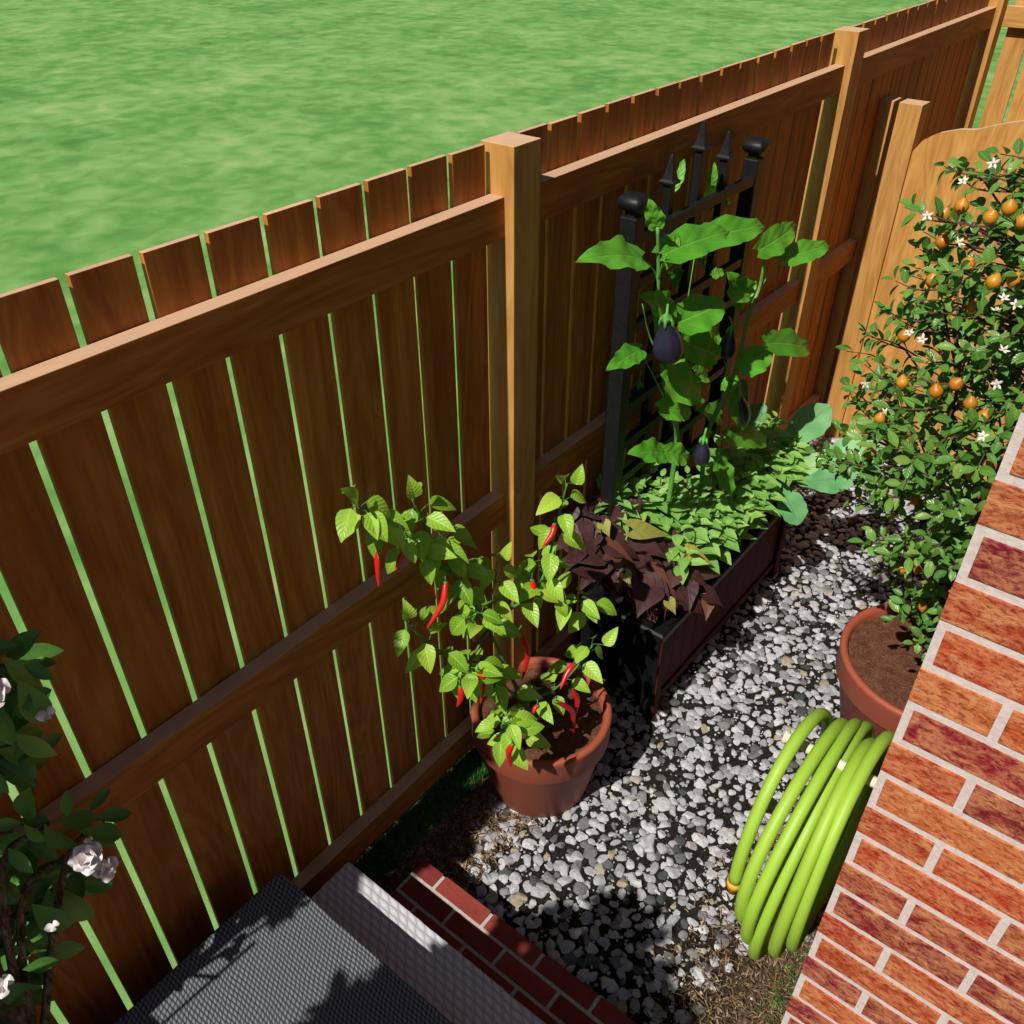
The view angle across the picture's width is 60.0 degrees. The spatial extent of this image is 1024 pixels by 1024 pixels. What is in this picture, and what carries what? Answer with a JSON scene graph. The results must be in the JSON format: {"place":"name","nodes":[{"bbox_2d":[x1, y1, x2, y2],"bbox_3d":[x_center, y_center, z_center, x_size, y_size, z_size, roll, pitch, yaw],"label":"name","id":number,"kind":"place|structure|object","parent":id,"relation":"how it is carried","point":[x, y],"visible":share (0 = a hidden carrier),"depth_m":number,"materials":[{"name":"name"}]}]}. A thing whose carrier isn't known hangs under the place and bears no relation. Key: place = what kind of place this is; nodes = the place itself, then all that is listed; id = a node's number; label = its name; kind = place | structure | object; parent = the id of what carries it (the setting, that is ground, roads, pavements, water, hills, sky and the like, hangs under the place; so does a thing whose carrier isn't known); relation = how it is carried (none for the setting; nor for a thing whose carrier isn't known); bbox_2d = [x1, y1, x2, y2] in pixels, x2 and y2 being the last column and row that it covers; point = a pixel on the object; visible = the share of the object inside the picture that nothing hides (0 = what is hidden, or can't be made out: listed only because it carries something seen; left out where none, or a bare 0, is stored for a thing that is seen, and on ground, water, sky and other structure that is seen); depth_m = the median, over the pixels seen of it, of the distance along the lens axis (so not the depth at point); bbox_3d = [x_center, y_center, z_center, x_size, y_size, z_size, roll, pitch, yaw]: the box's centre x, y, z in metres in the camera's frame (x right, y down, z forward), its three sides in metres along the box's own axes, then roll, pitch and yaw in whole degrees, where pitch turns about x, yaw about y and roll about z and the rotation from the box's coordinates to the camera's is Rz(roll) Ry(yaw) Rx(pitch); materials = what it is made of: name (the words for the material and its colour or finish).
{"place":"outdoors","nodes":[
{"label":"outdoors","id":0,"kind":"place"},
{"bbox_2d":[0,0,1023,1023],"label":"lawn","id":1,"kind":"structure","parent":0,"point":[132,126],"depth_m":10.52,"materials":[{"name":"green plant"}]},
{"bbox_2d":[0,0,1008,1023],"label":"wooden fence","id":2,"kind":"object","parent":1,"relation":"on","point":[498,234],"visible":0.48,"depth_m":1.91,"materials":[{"name":"brown wood"}]},
{"bbox_2d":[353,435,986,1023],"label":"soil bed","id":3,"kind":"object","parent":1,"relation":"on","point":[701,853],"depth_m":2.65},
{"bbox_2d":[0,630,131,1023],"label":"gardenia shrub","id":4,"kind":"object","parent":3,"relation":"on","point":[75,874],"visible":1,"depth_m":1.46,"materials":[{"name":"green plant"}]},
{"bbox_2d":[354,657,573,884],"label":"grass","id":5,"kind":"structure","parent":3,"relation":"on","point":[475,757],"depth_m":2.66,"materials":[{"name":"green plant"}]},
{"bbox_2d":[390,860,635,1023],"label":"brick steps","id":6,"kind":"structure","parent":3,"relation":"on","point":[524,971],"depth_m":2.22,"materials":[{"name":"red brick"}]},
{"bbox_2d":[114,874,452,1023],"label":"doormat","id":7,"kind":"object","parent":6,"relation":"on","point":[280,949],"visible":1,"depth_m":1.85,"materials":[{"name":"grey rubber"}]},
{"bbox_2d":[311,862,545,1023],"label":"stair mat","id":8,"kind":"object","parent":6,"relation":"on","point":[441,975],"visible":0.63,"depth_m":2.06,"materials":[{"name":"grey rubber"}]},
{"bbox_2d":[360,438,833,1023],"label":"mulch","id":9,"kind":"object","parent":3,"relation":"on","point":[474,808],"visible":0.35,"depth_m":2.48,"materials":[{"name":"brown plant"}]},
{"bbox_2d":[471,656,611,817],"bbox_3d":[0.086,0.703,2.697,0.416,0.333,0.416,25,43,30],"label":"plant pot","id":10,"kind":"object","parent":9,"relation":"on","point":[553,780],"visible":0.67,"depth_m":2.58,"materials":[{"name":"ceramic"}]},
{"bbox_2d":[335,464,617,769],"bbox_3d":[-0.015,0.264,2.148,0.329,1.113,0.776,25,43,30],"label":"chilli plant","id":11,"kind":"object","parent":10,"relation":"on","point":[383,523],"visible":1,"depth_m":2.11,"materials":[{"name":"green plant"}]},
{"bbox_2d":[597,120,771,585],"bbox_3d":[0.513,-0.324,2.858,0.068,1.756,0.743,25,43,30],"label":"trellis","id":12,"kind":"object","parent":3,"relation":"on","point":[627,324],"visible":0.64,"depth_m":2.58,"materials":[{"name":"black metal"}]},
{"bbox_2d":[576,159,765,515],"bbox_3d":[0.462,-0.416,2.541,0.251,1.085,1.048,16,40,21],"label":"eggplant plant","id":13,"kind":"object","parent":12,"relation":"attached to","point":[695,317],"visible":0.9,"depth_m":2.33,"materials":[{"name":"green plant"}]},
{"bbox_2d":[580,491,795,719],"bbox_3d":[0.655,0.260,3.237,0.308,0.406,0.994,25,43,30],"label":"planter box","id":14,"kind":"object","parent":3,"relation":"on","point":[646,660],"visible":0.6,"depth_m":2.98,"materials":[{"name":"red wood"}]},
{"bbox_2d":[554,494,723,622],"bbox_3d":[0.399,0.175,2.715,0.534,0.417,0.372,6,37,9],"label":"sweet potato vine","id":15,"kind":"object","parent":14,"relation":"in","point":[659,584],"visible":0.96,"depth_m":2.69,"materials":[{"name":"purple plant"}]},
{"bbox_2d":[591,459,687,588],"bbox_3d":[0.408,0.045,2.879,0.228,0.439,0.416,25,43,30],"label":"basil plant","id":16,"kind":"object","parent":14,"relation":"on","point":[629,485],"visible":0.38,"depth_m":2.80,"materials":[{"name":"green plant"}]},
{"bbox_2d":[641,471,713,584],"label":"basil plant","id":17,"kind":"object","parent":14,"relation":"on","point":[677,509],"visible":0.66,"depth_m":2.82,"materials":[{"name":"green plant"}]},
{"bbox_2d":[668,465,748,573],"bbox_3d":[0.639,0.060,2.943,0.291,0.339,0.356,-6,37,-8],"label":"basil plant","id":18,"kind":"object","parent":14,"relation":"on","point":[724,519],"visible":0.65,"depth_m":2.92,"materials":[{"name":"green plant"}]},
{"bbox_2d":[689,434,780,541],"bbox_3d":[0.776,-0.066,3.097,0.332,0.358,0.371,25,43,30],"label":"basil plant","id":19,"kind":"object","parent":14,"relation":"on","point":[750,508],"visible":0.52,"depth_m":3.05,"materials":[{"name":"green plant"}]},
{"bbox_2d":[693,221,829,495],"bbox_3d":[0.734,-0.460,2.806,0.215,0.906,0.792,25,43,30],"label":"eggplant plant","id":20,"kind":"object","parent":14,"relation":"in","point":[776,240],"visible":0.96,"depth_m":2.73,"materials":[{"name":"green plant"}]},
{"bbox_2d":[725,410,809,524],"bbox_3d":[0.917,-0.143,3.234,0.323,0.319,0.483,25,43,30],"label":"basil plant","id":21,"kind":"object","parent":14,"relation":"on","point":[787,465],"visible":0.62,"depth_m":3.20,"materials":[{"name":"green plant"}]},
{"bbox_2d":[741,379,883,524],"bbox_3d":[0.972,-0.227,3.301,0.360,0.352,0.700,-25,43,-29],"label":"leafy brassica","id":22,"kind":"object","parent":14,"relation":"on","point":[810,422],"visible":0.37,"depth_m":3.19,"materials":[{"name":"green plant"}]},
{"bbox_2d":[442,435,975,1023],"bbox_3d":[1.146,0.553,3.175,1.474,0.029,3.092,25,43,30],"label":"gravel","id":23,"kind":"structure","parent":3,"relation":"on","point":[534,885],"depth_m":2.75,"materials":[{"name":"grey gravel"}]},
{"bbox_2d":[835,603,932,738],"bbox_3d":[1.294,0.595,2.835,0.540,0.343,0.540,25,43,30],"label":"plant pot","id":24,"kind":"object","parent":23,"relation":"on","point":[878,663],"visible":0.41,"depth_m":2.76,"materials":[{"name":"ceramic"}]},
{"bbox_2d":[805,138,1023,660],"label":"tree","id":25,"kind":"object","parent":24,"relation":"on","point":[960,468],"visible":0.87,"depth_m":2.06,"materials":[{"name":"green plant"}]},
{"bbox_2d":[924,518,972,601],"bbox_3d":[1.707,0.273,3.269,0.400,0.343,0.400,25,43,30],"label":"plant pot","id":26,"kind":"object","parent":23,"relation":"on","point":[929,578],"visible":0.01,"depth_m":3.25,"materials":[{"name":"ceramic"}]},
{"bbox_2d":[750,887,833,1023],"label":"grass","id":27,"kind":"structure","parent":3,"relation":"on","point":[778,994],"depth_m":2.28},
{"bbox_2d":[813,96,901,403],"bbox_3d":[1.536,-1.036,4.071,0.060,1.595,0.085,25,43,30],"label":"gate post","id":28,"kind":"object","parent":3,"relation":"on","point":[880,143],"visible":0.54,"depth_m":3.89,"materials":[{"name":"brown wood"}]},
{"bbox_2d":[823,99,929,438],"bbox_3d":[1.611,-0.999,4.021,0.092,1.595,0.090,25,43,30],"label":"gate post","id":29,"kind":"object","parent":3,"relation":"on","point":[911,115],"visible":0.63,"depth_m":3.84,"materials":[{"name":"brown wood"}]},
{"bbox_2d":[840,120,1023,480],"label":"garden gate","id":30,"kind":"structure","parent":29,"relation":"attached to","point":[924,173],"depth_m":3.69,"materials":[{"name":"brown wood"}]},
{"bbox_2d":[781,404,1023,1023],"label":"brick wall","id":31,"kind":"structure","parent":3,"relation":"on","point":[922,921],"depth_m":1.25,"materials":[{"name":"red brick"}]},
{"bbox_2d":[781,730,877,787],"bbox_3d":[0.674,0.523,1.844,0.231,0.110,0.120,25,43,30],"label":"hose hanger","id":32,"kind":"object","parent":31,"relation":"attached to","point":[806,747],"visible":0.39,"depth_m":1.86,"materials":[{"name":"beige plastic"}]},
{"bbox_2d":[726,708,894,959],"bbox_3d":[0.665,0.725,1.991,0.174,0.700,0.581,25,43,30],"label":"garden hose","id":33,"kind":"object","parent":32,"relation":"hanging from","point":[785,900],"visible":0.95,"depth_m":1.77,"materials":[{"name":"rubber"}]},
{"bbox_2d":[978,0,1023,127],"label":"wooden fence","id":34,"kind":"object","parent":1,"relation":"on","point":[1005,74],"visible":0.09,"depth_m":4.43,"materials":[{"name":"brown wood"}]}
]}

